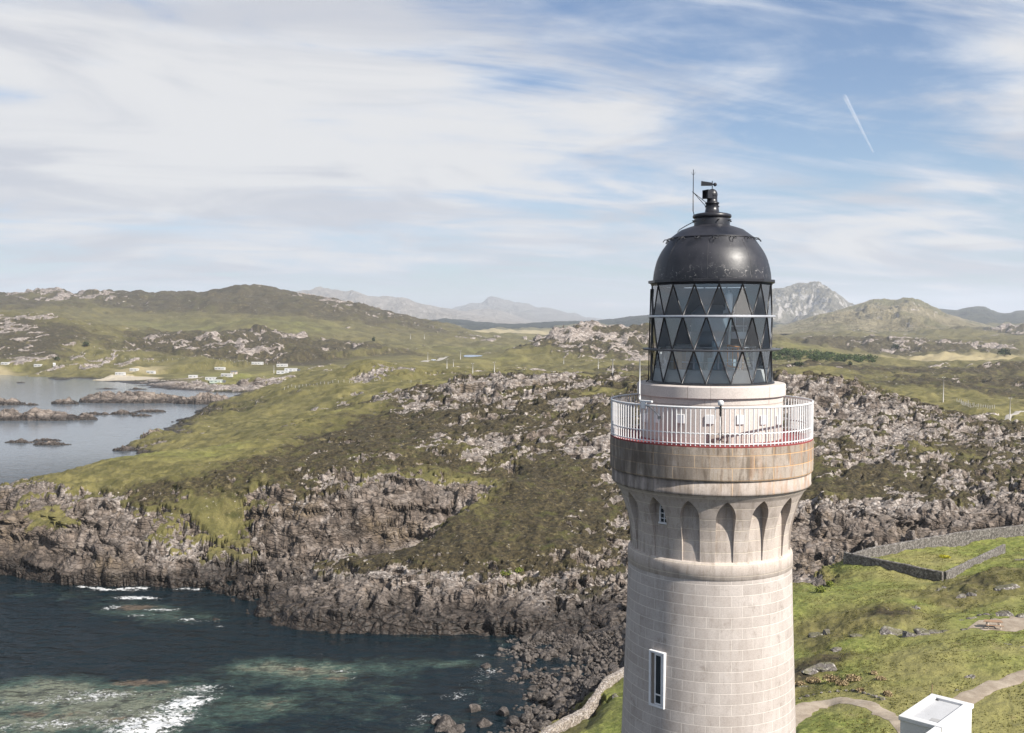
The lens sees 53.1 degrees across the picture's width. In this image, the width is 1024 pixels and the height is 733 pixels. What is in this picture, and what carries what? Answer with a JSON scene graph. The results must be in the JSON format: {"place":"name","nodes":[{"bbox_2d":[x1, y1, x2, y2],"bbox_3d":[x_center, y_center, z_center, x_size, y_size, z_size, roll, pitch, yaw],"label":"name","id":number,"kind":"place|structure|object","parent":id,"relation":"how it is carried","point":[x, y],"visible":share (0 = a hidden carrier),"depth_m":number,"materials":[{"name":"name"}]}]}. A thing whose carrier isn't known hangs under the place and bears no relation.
{"place":"outdoors","nodes":[
{"label":"outdoors","id":0,"kind":"place"},
{"bbox_2d":[296,286,528,323],"bbox_3d":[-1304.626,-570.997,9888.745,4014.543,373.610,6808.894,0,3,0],"label":"mountain","id":1,"kind":"structure","parent":0,"point":[400,305],"depth_m":8653.11,"materials":[{"name":"stone"}]},
{"bbox_2d":[421,357,446,361],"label":"road","id":2,"kind":"structure","parent":0,"point":[439,359],"depth_m":1076.00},
{"bbox_2d":[0,361,926,732],"bbox_3d":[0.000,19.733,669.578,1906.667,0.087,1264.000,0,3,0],"label":"sea","id":3,"kind":"structure","parent":0,"point":[112,659],"depth_m":150.67,"materials":[{"name":"liquid"}]},
{"bbox_2d":[0,397,25,405],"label":"rock islet","id":4,"kind":"object","parent":3,"relation":"in","point":[10,401],"visible":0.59,"depth_m":603.86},
{"bbox_2d":[5,438,34,442],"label":"rock islet","id":5,"kind":"object","parent":3,"relation":"in","point":[21,440],"visible":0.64,"depth_m":417.84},
{"bbox_2d":[33,438,61,440],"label":"rock islet","id":6,"kind":"object","parent":3,"relation":"in","point":[44,439],"visible":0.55,"depth_m":423.71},
{"bbox_2d":[0,407,97,420],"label":"rock islet","id":7,"kind":"object","parent":3,"relation":"in","point":[32,414],"visible":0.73,"depth_m":512.28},
{"bbox_2d":[33,441,71,444],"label":"rock islet","id":8,"kind":"object","parent":3,"relation":"in","point":[49,443],"visible":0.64,"depth_m":410.24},
{"bbox_2d":[51,397,79,403],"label":"rock islet","id":9,"kind":"object","parent":3,"relation":"in","point":[68,400],"visible":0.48,"depth_m":609.70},
{"bbox_2d":[79,411,111,414],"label":"rock islet","id":10,"kind":"object","parent":3,"relation":"in","point":[97,413],"visible":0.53,"depth_m":541.17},
{"bbox_2d":[112,445,135,450],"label":"rock islet","id":11,"kind":"object","parent":3,"relation":"in","point":[124,448],"visible":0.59,"depth_m":392.49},
{"bbox_2d":[111,409,137,414],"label":"rock islet","id":12,"kind":"object","parent":3,"relation":"in","point":[121,412],"visible":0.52,"depth_m":543.84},
{"bbox_2d":[79,390,185,402],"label":"rock islet","id":13,"kind":"object","parent":3,"relation":"in","point":[126,396],"visible":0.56,"depth_m":620.31,"materials":[{"name":"stone"}]},
{"bbox_2d":[132,413,151,415],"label":"rock islet","id":14,"kind":"object","parent":3,"relation":"in","point":[140,414],"visible":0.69,"depth_m":533.69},
{"bbox_2d":[133,409,165,411],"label":"rock islet","id":15,"kind":"object","parent":3,"relation":"in","point":[150,410],"visible":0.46,"depth_m":556.90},
{"bbox_2d":[142,428,161,437],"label":"rock islet","id":16,"kind":"object","parent":3,"relation":"in","point":[146,433],"visible":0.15,"depth_m":426.85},
{"bbox_2d":[173,392,232,404],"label":"rock islet","id":17,"kind":"object","parent":3,"relation":"in","point":[205,398],"visible":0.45,"depth_m":610.35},
{"bbox_2d":[467,309,531,322],"bbox_3d":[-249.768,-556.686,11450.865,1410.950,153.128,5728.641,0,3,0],"label":"mountain","id":18,"kind":"structure","parent":0,"point":[494,313],"depth_m":9838.46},
{"bbox_2d":[0,284,1023,732],"bbox_3d":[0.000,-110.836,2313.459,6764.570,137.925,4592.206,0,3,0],"label":"ground","id":19,"kind":"structure","parent":0,"point":[396,498],"depth_m":223.83,"materials":[{"name":"plant"}]},
{"bbox_2d":[115,372,125,375],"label":"caravan","id":20,"kind":"object","parent":19,"relation":"on","point":[121,373],"visible":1,"depth_m":868.04,"materials":[{"name":"white metal"}]},
{"bbox_2d":[209,380,225,382],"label":"hut","id":21,"kind":"object","parent":19,"relation":"on","point":[217,381],"visible":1,"depth_m":760.39,"materials":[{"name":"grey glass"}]},
{"bbox_2d":[214,367,225,369],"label":"caravan","id":22,"kind":"object","parent":19,"relation":"on","point":[219,368],"visible":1,"depth_m":930.48,"materials":[{"name":"white metal"}]},
{"bbox_2d":[221,373,232,376],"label":"caravan","id":23,"kind":"object","parent":19,"relation":"on","point":[226,375],"visible":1,"depth_m":783.96,"materials":[{"name":"white metal"}]},
{"bbox_2d":[251,362,263,364],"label":"caravan","id":24,"kind":"object","parent":19,"relation":"on","point":[257,363],"visible":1,"depth_m":975.57,"materials":[{"name":"white metal"}]},
{"bbox_2d":[277,364,287,366],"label":"caravan","id":25,"kind":"object","parent":19,"relation":"on","point":[282,365],"visible":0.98,"depth_m":960.71,"materials":[{"name":"white metal"}]},
{"bbox_2d":[276,371,291,373],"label":"hut","id":26,"kind":"object","parent":19,"relation":"on","point":[280,372],"visible":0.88,"depth_m":806.89,"materials":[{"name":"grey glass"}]},
{"bbox_2d":[284,368,300,370],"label":"hut","id":27,"kind":"object","parent":19,"relation":"on","point":[291,369],"visible":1,"depth_m":808.50,"materials":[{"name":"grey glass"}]},
{"bbox_2d":[284,379,418,389],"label":"fence","id":28,"kind":"object","parent":19,"relation":"on","point":[338,382],"visible":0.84,"depth_m":543.40,"materials":[{"name":"grey metal"}]},
{"bbox_2d":[430,714,440,724],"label":"boulder","id":29,"kind":"object","parent":19,"relation":"on","point":[435,720],"visible":0.62,"depth_m":126.99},
{"bbox_2d":[434,722,446,731],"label":"boulder","id":30,"kind":"object","parent":19,"relation":"on","point":[441,726],"visible":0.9,"depth_m":124.69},
{"bbox_2d":[437,714,455,731],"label":"boulder","id":31,"kind":"object","parent":19,"relation":"on","point":[448,721],"visible":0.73,"depth_m":125.42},
{"bbox_2d":[446,727,456,732],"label":"boulder","id":32,"kind":"object","parent":19,"relation":"on","point":[451,730],"visible":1,"depth_m":123.18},
{"bbox_2d":[451,724,464,732],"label":"boulder","id":33,"kind":"object","parent":19,"relation":"on","point":[459,728],"visible":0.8,"depth_m":124.51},
{"bbox_2d":[469,704,480,712],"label":"boulder","id":34,"kind":"object","parent":19,"relation":"on","point":[474,708],"visible":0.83,"depth_m":130.94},
{"bbox_2d":[477,717,492,727],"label":"boulder","id":35,"kind":"object","parent":19,"relation":"on","point":[483,722],"visible":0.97,"depth_m":126.17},
{"bbox_2d":[481,663,490,668],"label":"boulder","id":36,"kind":"object","parent":19,"relation":"on","point":[485,665],"visible":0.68,"depth_m":147.40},
{"bbox_2d":[496,706,508,715],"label":"boulder","id":37,"kind":"object","parent":19,"relation":"on","point":[503,711],"visible":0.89,"depth_m":129.72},
{"bbox_2d":[500,568,512,575],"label":"bush","id":38,"kind":"object","parent":19,"relation":"on","point":[504,573],"visible":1,"depth_m":179.17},
{"bbox_2d":[507,715,520,724],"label":"boulder","id":39,"kind":"object","parent":19,"relation":"on","point":[511,719],"visible":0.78,"depth_m":126.97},
{"bbox_2d":[512,645,519,650],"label":"boulder","id":40,"kind":"object","parent":19,"relation":"on","point":[515,647],"visible":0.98,"depth_m":154.97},
{"bbox_2d":[520,670,528,674],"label":"boulder","id":41,"kind":"object","parent":19,"relation":"on","point":[524,672],"visible":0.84,"depth_m":144.28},
{"bbox_2d":[521,636,530,643],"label":"boulder","id":42,"kind":"object","parent":19,"relation":"on","point":[524,639],"visible":0.91,"depth_m":158.83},
{"bbox_2d":[519,712,533,723],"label":"boulder","id":43,"kind":"object","parent":19,"relation":"on","point":[525,717],"visible":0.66,"depth_m":126.89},
{"bbox_2d":[524,654,531,661],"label":"boulder","id":44,"kind":"object","parent":19,"relation":"on","point":[527,657],"visible":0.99,"depth_m":150.00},
{"bbox_2d":[525,707,532,712],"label":"boulder","id":45,"kind":"object","parent":19,"relation":"on","point":[527,709],"visible":0.36,"depth_m":130.76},
{"bbox_2d":[526,692,532,698],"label":"boulder","id":46,"kind":"object","parent":19,"relation":"on","point":[529,695],"visible":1,"depth_m":135.52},
{"bbox_2d":[527,685,535,690],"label":"boulder","id":47,"kind":"object","parent":19,"relation":"on","point":[532,688],"visible":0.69,"depth_m":138.51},
{"bbox_2d":[445,628,622,732],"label":"beach stones","id":48,"kind":"object","parent":19,"relation":"on","point":[575,681],"visible":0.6,"depth_m":147.26,"materials":[{"name":"stone"}]},
{"bbox_2d":[532,722,539,729],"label":"boulder","id":49,"kind":"object","parent":19,"relation":"on","point":[535,725],"visible":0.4,"depth_m":116.02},
{"bbox_2d":[532,707,539,714],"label":"boulder","id":50,"kind":"object","parent":19,"relation":"on","point":[535,710],"visible":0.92,"depth_m":128.47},
{"bbox_2d":[531,630,542,640],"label":"boulder","id":51,"kind":"object","parent":19,"relation":"on","point":[538,635],"visible":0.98,"depth_m":159.67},
{"bbox_2d":[534,690,552,703],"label":"boulder","id":52,"kind":"object","parent":19,"relation":"on","point":[542,696],"visible":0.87,"depth_m":133.12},
{"bbox_2d":[540,713,552,720],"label":"boulder","id":53,"kind":"object","parent":19,"relation":"on","point":[545,716],"visible":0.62,"depth_m":124.94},
{"bbox_2d":[542,720,550,725],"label":"boulder","id":54,"kind":"object","parent":19,"relation":"on","point":[547,722],"visible":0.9,"depth_m":112.37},
{"bbox_2d":[543,654,550,660],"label":"boulder","id":55,"kind":"object","parent":19,"relation":"on","point":[547,657],"visible":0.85,"depth_m":150.79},
{"bbox_2d":[546,648,557,656],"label":"boulder","id":56,"kind":"object","parent":19,"relation":"on","point":[552,652],"visible":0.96,"depth_m":151.81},
{"bbox_2d":[552,703,564,710],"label":"boulder","id":57,"kind":"object","parent":19,"relation":"on","point":[557,706],"visible":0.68,"depth_m":127.56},
{"bbox_2d":[553,696,565,705],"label":"boulder","id":58,"kind":"object","parent":19,"relation":"on","point":[561,699],"visible":0.66,"depth_m":129.17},
{"bbox_2d":[556,691,566,696],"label":"boulder","id":59,"kind":"object","parent":19,"relation":"on","point":[561,693],"visible":0.47,"depth_m":131.86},
{"bbox_2d":[559,656,568,660],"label":"boulder","id":60,"kind":"object","parent":19,"relation":"on","point":[564,658],"visible":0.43,"depth_m":150.77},
{"bbox_2d":[559,686,570,692],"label":"boulder","id":61,"kind":"object","parent":19,"relation":"on","point":[565,689],"visible":0.67,"depth_m":133.68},
{"bbox_2d":[566,699,576,708],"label":"boulder","id":62,"kind":"object","parent":19,"relation":"on","point":[570,703],"visible":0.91,"depth_m":115.85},
{"bbox_2d":[565,670,582,677],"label":"boulder","id":63,"kind":"object","parent":19,"relation":"on","point":[576,673],"visible":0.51,"depth_m":143.18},
{"bbox_2d":[570,645,583,655],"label":"boulder","id":64,"kind":"object","parent":19,"relation":"on","point":[575,650],"visible":0.72,"depth_m":152.89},
{"bbox_2d":[573,685,580,691],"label":"boulder","id":65,"kind":"object","parent":19,"relation":"on","point":[576,688],"visible":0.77,"depth_m":133.16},
{"bbox_2d":[565,638,595,647],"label":"rock outcrop","id":66,"kind":"object","parent":19,"relation":"on","point":[574,641],"visible":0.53,"depth_m":155.52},
{"bbox_2d":[540,667,623,732],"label":"stone wall","id":67,"kind":"structure","parent":19,"relation":"on","point":[587,710],"depth_m":109.91,"materials":[{"name":"stone"}]},
{"bbox_2d":[582,666,590,673],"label":"boulder","id":68,"kind":"object","parent":19,"relation":"on","point":[585,669],"visible":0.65,"depth_m":144.98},
{"bbox_2d":[583,643,589,650],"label":"boulder","id":69,"kind":"object","parent":19,"relation":"on","point":[586,646],"visible":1,"depth_m":153.12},
{"bbox_2d":[584,656,593,664],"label":"boulder","id":70,"kind":"object","parent":19,"relation":"on","point":[588,659],"visible":0.8,"depth_m":148.88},
{"bbox_2d":[586,677,601,691],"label":"boulder","id":71,"kind":"object","parent":19,"relation":"on","point":[592,683],"visible":0.84,"depth_m":128.03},
{"bbox_2d":[608,646,618,658],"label":"rock outcrop","id":72,"kind":"object","parent":19,"relation":"on","point":[613,652],"visible":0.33,"depth_m":148.28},
{"bbox_2d":[608,664,619,672],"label":"boulder","id":73,"kind":"object","parent":19,"relation":"on","point":[613,667],"visible":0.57,"depth_m":135.42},
{"bbox_2d":[610,169,813,732],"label":"lighthouse","id":74,"kind":"object","parent":19,"relation":"on","point":[711,461],"visible":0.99,"depth_m":30.22,"materials":[{"name":"beige stone"}]},
{"bbox_2d":[649,649,665,709],"bbox_3d":[4.396,9.331,30.640,0.275,1.686,0.560,-3,4,-45],"label":"tall window","id":75,"kind":"structure","parent":74,"relation":"in","point":[657,659],"depth_m":30.56,"materials":[{"name":"white paint"}]},
{"bbox_2d":[658,504,666,524],"bbox_3d":[4.535,4.337,30.458,0.380,0.692,0.090,2,4,43],"label":"arched window","id":76,"kind":"structure","parent":74,"relation":"in","point":[662,519],"depth_m":30.54,"materials":[{"name":"white paint"}]},
{"bbox_2d":[668,353,672,368],"bbox_3d":[4.929,-0.160,31.680,0.085,0.500,0.500,-1,3,-15],"label":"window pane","id":77,"kind":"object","parent":74,"relation":"on","point":[670,366],"visible":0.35,"depth_m":31.65,"materials":[{"name":"grey glass"}]},
{"bbox_2d":[673,351,685,368],"bbox_3d":[5.142,-0.160,31.328,0.340,0.590,0.340,2,3,41],"label":"window pane","id":78,"kind":"structure","parent":74,"relation":"on","point":[680,357],"depth_m":31.20,"materials":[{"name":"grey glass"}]},
{"bbox_2d":[682,348,701,369],"bbox_3d":[5.518,-0.092,31.375,0.520,0.930,0.351,2,3,31],"label":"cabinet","id":79,"kind":"object","parent":74,"relation":"on","point":[688,356],"visible":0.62,"depth_m":31.24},
{"bbox_2d":[727,344,743,368],"bbox_3d":[6.753,-0.288,30.964,0.630,0.771,0.052,-1,3,-27],"label":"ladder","id":80,"kind":"object","parent":74,"relation":"on","point":[732,366],"visible":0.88,"depth_m":30.93,"materials":[{"name":"metal"}]},
{"bbox_2d":[795,680,805,685],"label":"grass tussock","id":81,"kind":"object","parent":19,"relation":"on","point":[798,683],"depth_m":100.34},
{"bbox_2d":[746,347,877,362],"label":"woodland","id":82,"kind":"object","parent":19,"relation":"on","point":[815,355],"visible":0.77,"depth_m":1033.82,"materials":[{"name":"green plant"}]},
{"bbox_2d":[806,676,820,683],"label":"grass tussock","id":83,"kind":"object","parent":19,"relation":"on","point":[813,679],"depth_m":100.77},
{"bbox_2d":[811,578,825,585],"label":"rock outcrop","id":84,"kind":"object","parent":19,"relation":"on","point":[819,582],"visible":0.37,"depth_m":148.48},
{"bbox_2d":[801,662,836,674],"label":"rock outcrop","id":85,"kind":"object","parent":19,"relation":"on","point":[821,667],"visible":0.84,"depth_m":103.22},
{"bbox_2d":[808,629,829,637],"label":"rock outcrop","id":86,"kind":"object","parent":19,"relation":"on","point":[816,634],"visible":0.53,"depth_m":119.61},
{"bbox_2d":[814,585,826,592],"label":"bush","id":87,"kind":"object","parent":19,"relation":"on","point":[820,588],"visible":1,"depth_m":137.69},
{"bbox_2d":[826,580,834,585],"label":"bush","id":88,"kind":"object","parent":19,"relation":"on","point":[829,583],"visible":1,"depth_m":147.68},
{"bbox_2d":[822,674,840,681],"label":"grass tussock","id":89,"kind":"object","parent":19,"relation":"on","point":[831,678],"depth_m":99.07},
{"bbox_2d":[830,647,841,651],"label":"rock outcrop","id":90,"kind":"object","parent":19,"relation":"on","point":[834,649],"visible":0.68,"depth_m":110.06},
{"bbox_2d":[835,680,848,685],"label":"grass tussock","id":91,"kind":"object","parent":19,"relation":"on","point":[841,682],"depth_m":97.37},
{"bbox_2d":[843,673,862,681],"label":"grass tussock","id":92,"kind":"object","parent":19,"relation":"on","point":[853,677],"depth_m":98.09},
{"bbox_2d":[849,633,862,636],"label":"rock outcrop","id":93,"kind":"object","parent":19,"relation":"on","point":[856,635],"visible":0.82,"depth_m":114.78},
{"bbox_2d":[875,675,886,680],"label":"grass tussock","id":94,"kind":"object","parent":19,"relation":"on","point":[880,677],"depth_m":96.53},
{"bbox_2d":[883,690,892,696],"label":"grass tussock","id":95,"kind":"object","parent":19,"relation":"on","point":[887,693],"depth_m":91.10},
{"bbox_2d":[880,625,903,634],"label":"rock outcrop","id":96,"kind":"object","parent":19,"relation":"on","point":[885,630],"visible":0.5,"depth_m":114.08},
{"bbox_2d":[843,552,943,580],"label":"stone wall","id":97,"kind":"structure","parent":19,"relation":"on","point":[908,569],"depth_m":159.26,"materials":[{"name":"stone"}]},
{"bbox_2d":[792,547,1023,732],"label":"grass tufts","id":98,"kind":"object","parent":19,"relation":"on","point":[869,683],"visible":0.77,"depth_m":112.18,"materials":[{"name":"plant"}]},
{"bbox_2d":[902,628,947,637],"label":"rock outcrop","id":99,"kind":"object","parent":19,"relation":"on","point":[920,631],"visible":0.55,"depth_m":112.13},
{"bbox_2d":[898,694,973,732],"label":"flat roofed building","id":100,"kind":"structure","parent":19,"relation":"on","point":[932,713],"depth_m":66.36,"materials":[{"name":"white paint"}]},
{"bbox_2d":[854,524,1023,556],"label":"stone wall","id":101,"kind":"structure","parent":19,"relation":"on","point":[960,538],"depth_m":180.24,"materials":[{"name":"stone"}]},
{"bbox_2d":[956,592,976,597],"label":"rock outcrop","id":102,"kind":"object","parent":19,"relation":"on","point":[962,595],"visible":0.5,"depth_m":131.20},
{"bbox_2d":[964,674,975,678],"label":"rock outcrop","id":103,"kind":"object","parent":19,"relation":"on","point":[972,676],"visible":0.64,"depth_m":95.01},
{"bbox_2d":[944,544,1005,579],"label":"stone wall","id":104,"kind":"structure","parent":19,"relation":"on","point":[953,572],"depth_m":162.20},
{"bbox_2d":[957,399,994,408],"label":"fence","id":105,"kind":"object","parent":19,"relation":"on","point":[975,405],"visible":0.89,"depth_m":435.88,"materials":[{"name":"grey metal"}]},
{"bbox_2d":[983,619,1003,629],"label":"picnic table","id":106,"kind":"object","parent":19,"relation":"on","point":[995,621],"visible":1,"depth_m":112.31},
{"bbox_2d":[997,348,1010,355],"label":"bush","id":107,"kind":"object","parent":19,"relation":"on","point":[1004,352],"visible":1,"depth_m":1271.77,"materials":[{"name":"green plant"}]},
{"bbox_2d":[994,583,1019,590],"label":"rock outcrop","id":108,"kind":"object","parent":19,"relation":"on","point":[1006,587],"visible":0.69,"depth_m":132.86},
{"bbox_2d":[995,610,1023,617],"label":"rock outcrop","id":109,"kind":"object","parent":19,"relation":"on","point":[1005,613],"visible":0.53,"depth_m":116.52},
{"bbox_2d":[0,0,1023,318],"label":"sky","id":110,"kind":"structure","parent":0,"point":[450,154],"materials":[{"name":"blue"}]},
{"bbox_2d":[452,296,604,321],"bbox_3d":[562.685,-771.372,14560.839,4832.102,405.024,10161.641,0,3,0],"label":"mountain","id":111,"kind":"structure","parent":0,"point":[528,311],"depth_m":12409.54,"materials":[{"name":"stone"}]},
{"bbox_2d":[432,315,780,330],"bbox_3d":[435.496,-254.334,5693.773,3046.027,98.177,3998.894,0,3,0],"label":"hill","id":112,"kind":"structure","parent":0,"point":[628,321],"depth_m":4906.65,"materials":[{"name":"plant"}]},
{"bbox_2d":[772,281,853,323],"bbox_3d":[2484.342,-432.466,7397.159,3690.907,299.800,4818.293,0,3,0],"label":"mountain","id":113,"kind":"structure","parent":0,"point":[795,302],"depth_m":6021.23,"materials":[{"name":"stone"}]},
{"bbox_2d":[795,697,899,732],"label":"path","id":114,"kind":"structure","parent":0,"point":[804,710],"depth_m":89.34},
{"bbox_2d":[772,297,1007,333],"bbox_3d":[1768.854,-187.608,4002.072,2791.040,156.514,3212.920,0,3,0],"label":"hill","id":115,"kind":"structure","parent":0,"point":[884,314],"depth_m":2999.70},
{"bbox_2d":[940,306,1023,323],"bbox_3d":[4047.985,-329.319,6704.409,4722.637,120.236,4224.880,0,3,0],"label":"mountain","id":116,"kind":"structure","parent":0,"point":[983,314],"depth_m":5497.89,"materials":[{"name":"stone"}]},
{"bbox_2d":[952,670,1023,703],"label":"path","id":117,"kind":"structure","parent":0,"point":[980,692],"depth_m":91.62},
{"bbox_2d":[968,616,1023,631],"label":"path","id":118,"kind":"structure","parent":0,"point":[1013,624],"depth_m":113.29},
{"bbox_2d":[1004,411,1023,420],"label":"road","id":119,"kind":"structure","parent":0,"point":[1014,413],"depth_m":426.15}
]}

